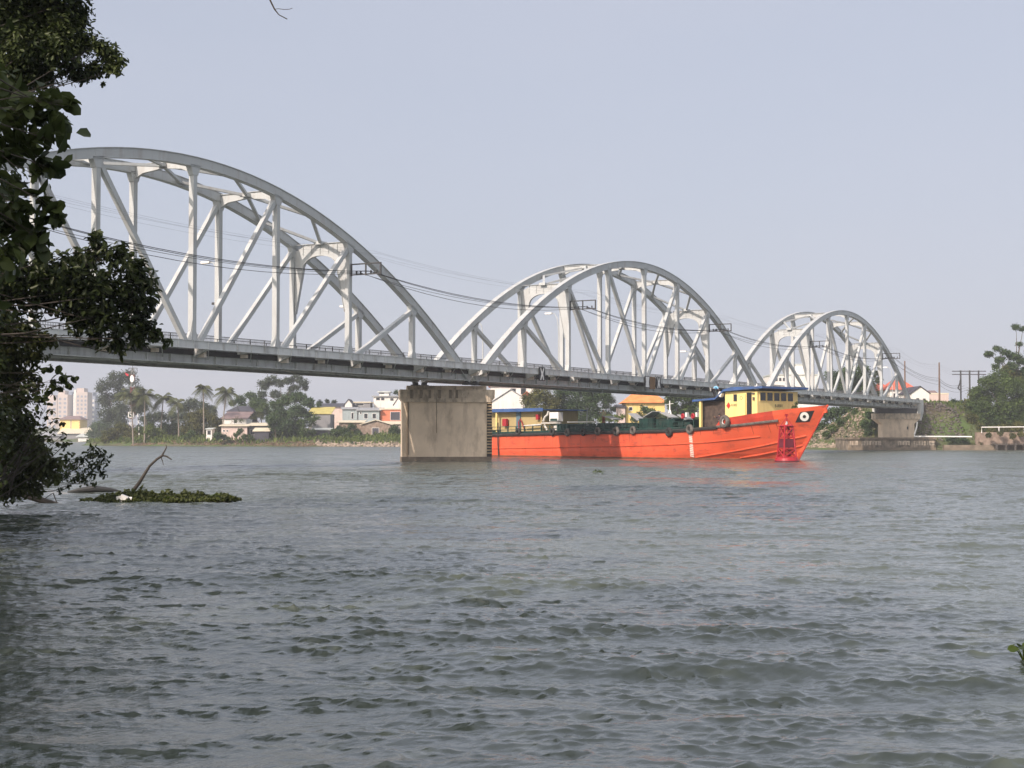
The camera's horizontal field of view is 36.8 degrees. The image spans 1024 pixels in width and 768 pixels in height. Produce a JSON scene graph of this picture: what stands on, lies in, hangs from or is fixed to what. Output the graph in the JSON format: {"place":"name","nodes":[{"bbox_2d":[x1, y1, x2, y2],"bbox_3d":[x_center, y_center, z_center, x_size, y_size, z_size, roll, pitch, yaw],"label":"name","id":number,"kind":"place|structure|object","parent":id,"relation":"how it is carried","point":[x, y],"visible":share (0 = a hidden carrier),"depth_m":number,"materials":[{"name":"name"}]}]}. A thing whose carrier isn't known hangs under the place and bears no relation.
{"place":"outdoors","nodes":[
{"label":"outdoors","id":0,"kind":"place"},
{"bbox_2d":[35,404,987,449],"bbox_3d":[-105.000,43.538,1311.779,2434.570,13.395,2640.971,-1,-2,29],"label":"bank ground","id":1,"kind":"structure","parent":0,"point":[964,424],"depth_m":276.45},
{"bbox_2d":[0,307,58,411],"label":"bank shrub","id":2,"kind":"object","parent":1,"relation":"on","point":[13,371],"visible":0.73,"depth_m":32.93,"materials":[{"name":"green plant"}]},
{"bbox_2d":[0,364,78,410],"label":"bank shrub","id":3,"kind":"object","parent":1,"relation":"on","point":[26,388],"visible":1,"depth_m":16.00,"materials":[{"name":"green plant"}]},
{"bbox_2d":[0,62,81,281],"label":"broad leaf tree","id":4,"kind":"object","parent":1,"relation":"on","point":[26,236],"visible":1,"depth_m":9.02,"materials":[{"name":"plant"}]},
{"bbox_2d":[47,395,57,427],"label":"tower block","id":5,"kind":"structure","parent":1,"relation":"on","point":[55,407],"depth_m":1400.02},
{"bbox_2d":[0,0,128,120],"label":"overhanging tree","id":6,"kind":"object","parent":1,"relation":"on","point":[56,36],"visible":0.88,"depth_m":23.91,"materials":[{"name":"green plant"}]},
{"bbox_2d":[57,391,72,428],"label":"tower block","id":7,"kind":"structure","parent":1,"relation":"on","point":[65,402],"depth_m":1250.33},
{"bbox_2d":[58,416,88,429],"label":"riverside house","id":8,"kind":"structure","parent":1,"relation":"on","point":[75,422],"depth_m":779.82,"materials":[{"name":"yellow paint"}]},
{"bbox_2d":[57,428,90,438],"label":"riverside house","id":9,"kind":"structure","parent":1,"relation":"on","point":[71,433],"depth_m":769.17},
{"bbox_2d":[76,388,91,426],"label":"tower block","id":10,"kind":"structure","parent":1,"relation":"on","point":[84,402],"depth_m":1240.45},
{"bbox_2d":[0,228,173,362],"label":"overhanging tree","id":11,"kind":"object","parent":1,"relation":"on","point":[73,289],"visible":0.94,"depth_m":30.79,"materials":[{"name":"green plant"}]},
{"bbox_2d":[91,392,99,422],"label":"tower block","id":12,"kind":"structure","parent":1,"relation":"on","point":[94,405],"depth_m":1301.14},
{"bbox_2d":[84,419,113,438],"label":"tree","id":13,"kind":"object","parent":1,"relation":"on","point":[97,428],"visible":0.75,"depth_m":596.92,"materials":[{"name":"green plant"}]},
{"bbox_2d":[94,368,148,434],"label":"tree","id":14,"kind":"object","parent":1,"relation":"on","point":[117,412],"visible":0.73,"depth_m":519.12,"materials":[{"name":"green plant"}]},
{"bbox_2d":[100,421,143,442],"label":"bush","id":15,"kind":"object","parent":1,"relation":"on","point":[124,430],"visible":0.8,"depth_m":411.33,"materials":[{"name":"green plant"}]},
{"bbox_2d":[113,387,145,444],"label":"palm tree","id":16,"kind":"object","parent":1,"relation":"on","point":[128,395],"visible":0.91,"depth_m":399.63,"materials":[{"name":"green plant"}]},
{"bbox_2d":[130,388,161,442],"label":"palm tree","id":17,"kind":"object","parent":1,"relation":"on","point":[142,393],"visible":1,"depth_m":397.69,"materials":[{"name":"green plant"}]},
{"bbox_2d":[138,423,173,441],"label":"bush","id":18,"kind":"object","parent":1,"relation":"on","point":[154,432],"visible":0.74,"depth_m":398.83,"materials":[{"name":"green plant"}]},
{"bbox_2d":[135,421,183,435],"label":"tree","id":19,"kind":"object","parent":1,"relation":"on","point":[170,429],"visible":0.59,"depth_m":407.25,"materials":[{"name":"green plant"}]},
{"bbox_2d":[139,409,186,424],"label":"tree","id":20,"kind":"object","parent":1,"relation":"on","point":[174,417],"visible":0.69,"depth_m":448.80,"materials":[{"name":"green plant"}]},
{"bbox_2d":[148,392,179,429],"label":"palm tree","id":21,"kind":"object","parent":1,"relation":"on","point":[165,397],"visible":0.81,"depth_m":403.77,"materials":[{"name":"green plant"}]},
{"bbox_2d":[166,398,188,435],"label":"palm tree","id":22,"kind":"object","parent":1,"relation":"on","point":[180,406],"visible":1,"depth_m":397.56,"materials":[{"name":"green plant"}]},
{"bbox_2d":[176,397,217,415],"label":"tree","id":23,"kind":"object","parent":1,"relation":"on","point":[189,404],"visible":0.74,"depth_m":468.88,"materials":[{"name":"green plant"}]},
{"bbox_2d":[179,407,221,434],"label":"tree","id":24,"kind":"object","parent":1,"relation":"on","point":[194,422],"visible":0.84,"depth_m":398.23,"materials":[{"name":"green plant"}]},
{"bbox_2d":[191,384,213,434],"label":"palm tree","id":25,"kind":"object","parent":1,"relation":"on","point":[202,389],"visible":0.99,"depth_m":395.90,"materials":[{"name":"green plant"}]},
{"bbox_2d":[131,440,316,446],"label":"earth clods","id":26,"kind":"object","parent":1,"relation":"on","point":[207,443],"visible":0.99,"depth_m":379.48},
{"bbox_2d":[212,386,239,423],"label":"palm tree","id":27,"kind":"object","parent":1,"relation":"on","point":[228,392],"visible":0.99,"depth_m":389.84,"materials":[{"name":"green plant"}]},
{"bbox_2d":[219,424,249,440],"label":"riverside house","id":28,"kind":"structure","parent":1,"relation":"on","point":[229,429],"depth_m":383.81,"materials":[{"name":"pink paint"}]},
{"bbox_2d":[221,412,253,423],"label":"riverside house","id":29,"kind":"structure","parent":1,"relation":"on","point":[229,416],"depth_m":400.25,"materials":[{"name":"white paint"}]},
{"bbox_2d":[225,406,256,422],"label":"riverside house","id":30,"kind":"structure","parent":1,"relation":"on","point":[245,409],"depth_m":413.32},
{"bbox_2d":[86,429,400,443],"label":"bank grass","id":31,"kind":"structure","parent":1,"relation":"on","point":[382,437],"depth_m":380.93,"materials":[{"name":"plant"}]},
{"bbox_2d":[229,390,264,408],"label":"tree","id":32,"kind":"object","parent":1,"relation":"on","point":[241,401],"visible":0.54,"depth_m":423.86,"materials":[{"name":"green plant"}]},
{"bbox_2d":[247,423,271,437],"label":"riverside house","id":33,"kind":"structure","parent":1,"relation":"on","point":[252,426],"depth_m":385.88,"materials":[{"name":"white paint"}]},
{"bbox_2d":[249,398,272,422],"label":"tree","id":34,"kind":"object","parent":1,"relation":"on","point":[262,407],"visible":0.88,"depth_m":417.95,"materials":[{"name":"green plant"}]},
{"bbox_2d":[253,428,270,441],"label":"riverside house","id":35,"kind":"structure","parent":1,"relation":"on","point":[261,433],"depth_m":380.80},
{"bbox_2d":[265,414,284,437],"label":"tree","id":36,"kind":"object","parent":1,"relation":"on","point":[272,423],"visible":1,"depth_m":379.17,"materials":[{"name":"green plant"}]},
{"bbox_2d":[256,374,310,401],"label":"tree","id":37,"kind":"object","parent":1,"relation":"on","point":[264,384],"visible":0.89,"depth_m":455.07,"materials":[{"name":"green plant"}]},
{"bbox_2d":[264,391,315,438],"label":"tree","id":38,"kind":"object","parent":1,"relation":"on","point":[294,413],"visible":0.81,"depth_m":383.06,"materials":[{"name":"green plant"}]},
{"bbox_2d":[295,414,321,437],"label":"tree","id":39,"kind":"object","parent":1,"relation":"on","point":[302,422],"visible":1,"depth_m":379.63,"materials":[{"name":"green plant"}]},
{"bbox_2d":[309,407,335,428],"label":"riverside house","id":40,"kind":"structure","parent":1,"relation":"on","point":[325,414],"depth_m":395.96,"materials":[{"name":"white paint"}]},
{"bbox_2d":[322,427,352,437],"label":"bush","id":41,"kind":"object","parent":1,"relation":"on","point":[340,433],"visible":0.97,"depth_m":378.19,"materials":[{"name":"green plant"}]},
{"bbox_2d":[320,403,356,428],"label":"riverside house","id":42,"kind":"structure","parent":1,"relation":"on","point":[337,412],"depth_m":419.98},
{"bbox_2d":[336,423,360,434],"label":"bush","id":43,"kind":"object","parent":1,"relation":"on","point":[352,427],"visible":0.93,"depth_m":382.86,"materials":[{"name":"green plant"}]},
{"bbox_2d":[341,407,358,419],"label":"riverside house","id":44,"kind":"structure","parent":1,"relation":"on","point":[349,413],"depth_m":401.97,"materials":[{"name":"white paint"}]},
{"bbox_2d":[337,420,366,431],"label":"riverside house","id":45,"kind":"structure","parent":1,"relation":"on","point":[342,423],"depth_m":390.88,"materials":[{"name":"paint"}]},
{"bbox_2d":[315,441,400,446],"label":"shore rocks","id":46,"kind":"object","parent":1,"relation":"on","point":[348,444],"visible":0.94,"depth_m":367.88,"materials":[{"name":"stone"}]},
{"bbox_2d":[356,408,380,422],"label":"riverside house","id":47,"kind":"structure","parent":1,"relation":"on","point":[369,414],"depth_m":399.95,"materials":[{"name":"white paint"}]},
{"bbox_2d":[359,420,393,435],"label":"riverside house","id":48,"kind":"structure","parent":1,"relation":"on","point":[372,427],"depth_m":385.85,"materials":[{"name":"brick"}]},
{"bbox_2d":[372,396,398,407],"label":"riverside house","id":49,"kind":"structure","parent":1,"relation":"on","point":[384,401],"depth_m":428.07,"materials":[{"name":"white paint"}]},
{"bbox_2d":[379,408,400,420],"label":"riverside house","id":50,"kind":"structure","parent":1,"relation":"on","point":[390,414],"depth_m":400.91,"materials":[{"name":"orange paint"}]},
{"bbox_2d":[492,389,523,408],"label":"riverside house","id":51,"kind":"structure","parent":1,"relation":"on","point":[509,399],"depth_m":330.06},
{"bbox_2d":[488,386,535,403],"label":"riverside house","id":52,"kind":"structure","parent":1,"relation":"on","point":[499,391],"depth_m":352.16,"materials":[{"name":"white paint"}]},
{"bbox_2d":[519,389,562,408],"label":"tree","id":53,"kind":"object","parent":1,"relation":"on","point":[549,401],"visible":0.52,"depth_m":317.63,"materials":[{"name":"green plant"}]},
{"bbox_2d":[553,390,611,424],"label":"tree","id":54,"kind":"object","parent":1,"relation":"on","point":[586,398],"visible":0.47,"depth_m":321.07,"materials":[{"name":"green plant"}]},
{"bbox_2d":[599,393,617,422],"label":"tree","id":55,"kind":"object","parent":1,"relation":"on","point":[612,401],"visible":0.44,"depth_m":330.04,"materials":[{"name":"green plant"}]},
{"bbox_2d":[619,394,664,422],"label":"riverside house","id":56,"kind":"structure","parent":1,"relation":"on","point":[632,402],"depth_m":325.04,"materials":[{"name":"yellow tile"}]},
{"bbox_2d":[629,404,663,422],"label":"tree","id":57,"kind":"object","parent":1,"relation":"on","point":[643,409],"visible":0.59,"depth_m":304.52,"materials":[{"name":"green plant"}]},
{"bbox_2d":[661,396,702,418],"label":"tree","id":58,"kind":"object","parent":1,"relation":"on","point":[688,405],"visible":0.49,"depth_m":311.76,"materials":[{"name":"green plant"}]},
{"bbox_2d":[762,374,817,405],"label":"riverside house","id":59,"kind":"structure","parent":1,"relation":"on","point":[780,380],"depth_m":415.27,"materials":[{"name":"paint"}]},
{"bbox_2d":[815,406,852,431],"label":"bush","id":60,"kind":"object","parent":1,"relation":"on","point":[834,412],"visible":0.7,"depth_m":290.95,"materials":[{"name":"green plant"}]},
{"bbox_2d":[806,407,870,447],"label":"rubble slope","id":61,"kind":"structure","parent":1,"relation":"on","point":[838,432],"depth_m":280.45,"materials":[{"name":"stone"}]},
{"bbox_2d":[821,408,862,437],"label":"bush","id":62,"kind":"object","parent":1,"relation":"on","point":[832,427],"visible":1,"depth_m":281.32,"materials":[{"name":"green plant"}]},
{"bbox_2d":[820,364,879,409],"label":"tree","id":63,"kind":"object","parent":1,"relation":"on","point":[858,375],"visible":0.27,"depth_m":334.24,"materials":[{"name":"green plant"}]},
{"bbox_2d":[860,410,877,436],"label":"bush","id":64,"kind":"object","parent":1,"relation":"on","point":[866,424],"visible":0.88,"depth_m":275.51,"materials":[{"name":"green plant"}]},
{"bbox_2d":[834,437,936,449],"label":"stone quay","id":65,"kind":"structure","parent":1,"relation":"on","point":[887,443],"depth_m":266.78,"materials":[{"name":"stone"}]},
{"bbox_2d":[871,408,919,436],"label":"landward pier","id":66,"kind":"structure","parent":65,"relation":"on","point":[895,422],"depth_m":269.64,"materials":[{"name":"concrete"}]},
{"bbox_2d":[878,381,913,396],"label":"riverside house","id":67,"kind":"structure","parent":1,"relation":"on","point":[889,393],"depth_m":330.79,"materials":[{"name":"red tile"}]},
{"bbox_2d":[872,400,923,420],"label":"bridge abutment","id":68,"kind":"object","parent":1,"relation":"on","point":[920,407],"visible":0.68,"depth_m":273.50,"materials":[{"name":"grey paint"}]},
{"bbox_2d":[810,399,1012,443],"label":"embankment grass","id":69,"kind":"structure","parent":1,"relation":"on","point":[952,405],"depth_m":277.55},
{"bbox_2d":[898,386,930,401],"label":"riverside house","id":70,"kind":"structure","parent":1,"relation":"on","point":[919,392],"depth_m":318.13,"materials":[{"name":"white paint"}]},
{"bbox_2d":[914,402,963,440],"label":"dark rubble","id":71,"kind":"object","parent":1,"relation":"on","point":[940,420],"visible":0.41,"depth_m":272.17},
{"bbox_2d":[929,393,948,401],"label":"riverside house","id":72,"kind":"structure","parent":1,"relation":"on","point":[934,396],"depth_m":322.10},
{"bbox_2d":[938,362,940,400],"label":"utility pole","id":73,"kind":"object","parent":1,"relation":"on","point":[939,380],"visible":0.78,"depth_m":285.14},
{"bbox_2d":[30,218,962,387],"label":"overhead cable","id":74,"kind":"object","parent":73,"relation":"attached to","point":[439,291],"visible":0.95,"depth_m":130.86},
{"bbox_2d":[48,195,955,374],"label":"overhead cable","id":75,"kind":"object","parent":73,"relation":"attached to","point":[426,266],"visible":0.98,"depth_m":126.25,"materials":[{"name":"grey metal"}]},
{"bbox_2d":[49,230,962,391],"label":"overhead cable","id":76,"kind":"object","parent":73,"relation":"attached to","point":[444,298],"visible":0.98,"depth_m":131.78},
{"bbox_2d":[945,434,970,444],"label":"bush","id":77,"kind":"object","parent":1,"relation":"on","point":[963,440],"visible":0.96,"depth_m":267.31,"materials":[{"name":"green plant"}]},
{"bbox_2d":[952,370,985,400],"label":"three post pylon","id":78,"kind":"object","parent":1,"relation":"on","point":[960,381],"visible":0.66,"depth_m":300.11,"materials":[{"name":"metal"}]},
{"bbox_2d":[31,218,957,385],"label":"overhead cable","id":79,"kind":"object","parent":78,"relation":"attached to","point":[425,287],"visible":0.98,"depth_m":125.93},
{"bbox_2d":[33,224,967,388],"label":"overhead cable","id":80,"kind":"object","parent":78,"relation":"attached to","point":[415,288],"visible":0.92,"depth_m":124.71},
{"bbox_2d":[943,445,1023,449],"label":"concrete ledge","id":81,"kind":"object","parent":1,"relation":"on","point":[975,447],"visible":0.33,"depth_m":263.78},
{"bbox_2d":[961,362,1023,424],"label":"tree","id":82,"kind":"object","parent":1,"relation":"on","point":[1009,373],"visible":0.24,"depth_m":282.75,"materials":[{"name":"green plant"}]},
{"bbox_2d":[965,368,1023,426],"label":"tree","id":83,"kind":"object","parent":1,"relation":"on","point":[1002,386],"visible":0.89,"depth_m":277.94,"materials":[{"name":"green plant"}]},
{"bbox_2d":[965,412,1023,431],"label":"tree","id":84,"kind":"object","parent":1,"relation":"on","point":[972,418],"visible":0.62,"depth_m":271.44,"materials":[{"name":"green plant"}]},
{"bbox_2d":[975,432,1023,444],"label":"brick river wall","id":85,"kind":"structure","parent":1,"relation":"on","point":[995,438],"depth_m":265.83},
{"bbox_2d":[983,324,1023,399],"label":"tree","id":86,"kind":"object","parent":1,"relation":"on","point":[1013,357],"visible":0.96,"depth_m":283.14,"materials":[{"name":"green plant"}]},
{"bbox_2d":[985,430,1023,439],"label":"bush","id":87,"kind":"object","parent":1,"relation":"on","point":[1012,436],"visible":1,"depth_m":264.07,"materials":[{"name":"green plant"}]},
{"bbox_2d":[0,442,1023,767],"bbox_3d":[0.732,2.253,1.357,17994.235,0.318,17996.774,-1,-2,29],"label":"river water","id":88,"kind":"structure","parent":0,"point":[296,606],"depth_m":19.13,"materials":[{"name":"grey liquid"}]},
{"bbox_2d":[67,485,120,491],"bbox_3d":[-16.798,4.230,61.900,2.110,0.319,0.288,0,-2,-11],"label":"sunken log","id":89,"kind":"object","parent":88,"relation":"in","point":[96,489],"visible":0.8,"depth_m":61.79,"materials":[{"name":"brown wood"}]},
{"bbox_2d":[78,485,241,502],"bbox_3d":[-11.959,3.736,52.419,5.565,0.625,2.705,0,-2,-2],"label":"floating weed raft","id":90,"kind":"object","parent":88,"relation":"on","point":[183,496],"visible":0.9,"depth_m":51.85,"materials":[{"name":"green plant"}]},
{"bbox_2d":[133,445,171,489],"bbox_3d":[-12.254,2.844,52.450,1.322,1.543,0.135,0,-2,-2],"label":"driftwood","id":91,"kind":"object","parent":90,"relation":"in","point":[138,483],"visible":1,"depth_m":52.40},
{"bbox_2d":[398,386,494,460],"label":"river pier","id":92,"kind":"structure","parent":88,"relation":"in","point":[446,423],"depth_m":141.65,"materials":[{"name":"concrete"}]},
{"bbox_2d":[411,381,479,385],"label":"bridge bearings","id":93,"kind":"object","parent":92,"relation":"on","point":[474,383],"visible":0.99,"depth_m":142.06,"materials":[{"name":"metal"}]},
{"bbox_2d":[0,147,488,382],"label":"bridge span","id":94,"kind":"object","parent":93,"relation":"on","point":[192,349],"visible":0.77,"depth_m":116.69,"materials":[{"name":"paint"}]},
{"bbox_2d":[417,261,758,398],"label":"bridge span","id":95,"kind":"object","parent":93,"relation":"on","point":[564,376],"visible":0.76,"depth_m":168.84,"materials":[{"name":"paint"}]},
{"bbox_2d":[492,384,828,459],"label":"river barge","id":96,"kind":"object","parent":88,"relation":"on","point":[756,415],"visible":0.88,"depth_m":155.53,"materials":[{"name":"orange paint"}]},
{"bbox_2d":[737,394,745,415],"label":"sliding door","id":97,"kind":"structure","parent":96,"relation":"in","point":[741,398],"depth_m":149.90,"materials":[{"name":"yellow paint"}]},
{"bbox_2d":[774,414,798,461],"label":"navigation buoy","id":98,"kind":"object","parent":88,"relation":"on","point":[784,445],"visible":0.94,"depth_m":139.48,"materials":[{"name":"red paint"}]},
{"bbox_2d":[0,0,1023,427],"label":"sky","id":99,"kind":"structure","parent":0,"point":[778,159],"materials":[{"name":"blue"}]},
{"bbox_2d":[1007,643,1023,659],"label":"water hyacinth","id":100,"kind":"object","parent":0,"point":[1011,648],"visible":1,"depth_m":15.20,"materials":[{"name":"green plant"}]},
{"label":"near bank ground","id":101,"kind":"structure","parent":0,"visible":0},
{"bbox_2d":[0,244,27,338],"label":"bank tree","id":102,"kind":"object","parent":101,"relation":"on","point":[14,312],"visible":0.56,"depth_m":24.93,"materials":[{"name":"green plant"}]},
{"bbox_2d":[0,120,50,501],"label":"bank tree","id":103,"kind":"object","parent":101,"relation":"on","point":[8,359],"visible":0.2,"depth_m":30.36,"materials":[{"name":"green plant"}]},
{"bbox_2d":[0,119,63,446],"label":"bank tree","id":104,"kind":"object","parent":101,"relation":"on","point":[7,412],"visible":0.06,"depth_m":39.21,"materials":[{"name":"green plant"}]},
{"bbox_2d":[0,399,65,507],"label":"bank shrub","id":105,"kind":"object","parent":101,"relation":"on","point":[47,471],"visible":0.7,"depth_m":43.72,"materials":[{"name":"green plant"}]},
{"bbox_2d":[0,402,72,496],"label":"bank shrub","id":106,"kind":"object","parent":101,"relation":"on","point":[13,476],"visible":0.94,"depth_m":39.89,"materials":[{"name":"green plant"}]},
{"bbox_2d":[0,17,90,309],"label":"bank tree","id":107,"kind":"object","parent":101,"relation":"on","point":[83,132],"visible":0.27,"depth_m":12.17,"materials":[{"name":"green plant"}]},
{"bbox_2d":[15,441,113,499],"bbox_3d":[-13.937,2.661,46.953,3.567,1.812,0.919,0,-2,-4],"label":"bank shrub","id":108,"kind":"object","parent":101,"relation":"on","point":[72,466],"visible":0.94,"depth_m":46.90,"materials":[{"name":"green plant"}]},
{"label":"bridge bearings","id":109,"kind":"object","parent":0,"visible":0},
{"bbox_2d":[716,310,919,407],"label":"bridge span","id":110,"kind":"object","parent":109,"relation":"on","point":[828,394],"visible":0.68,"depth_m":239.91,"materials":[{"name":"paint"}]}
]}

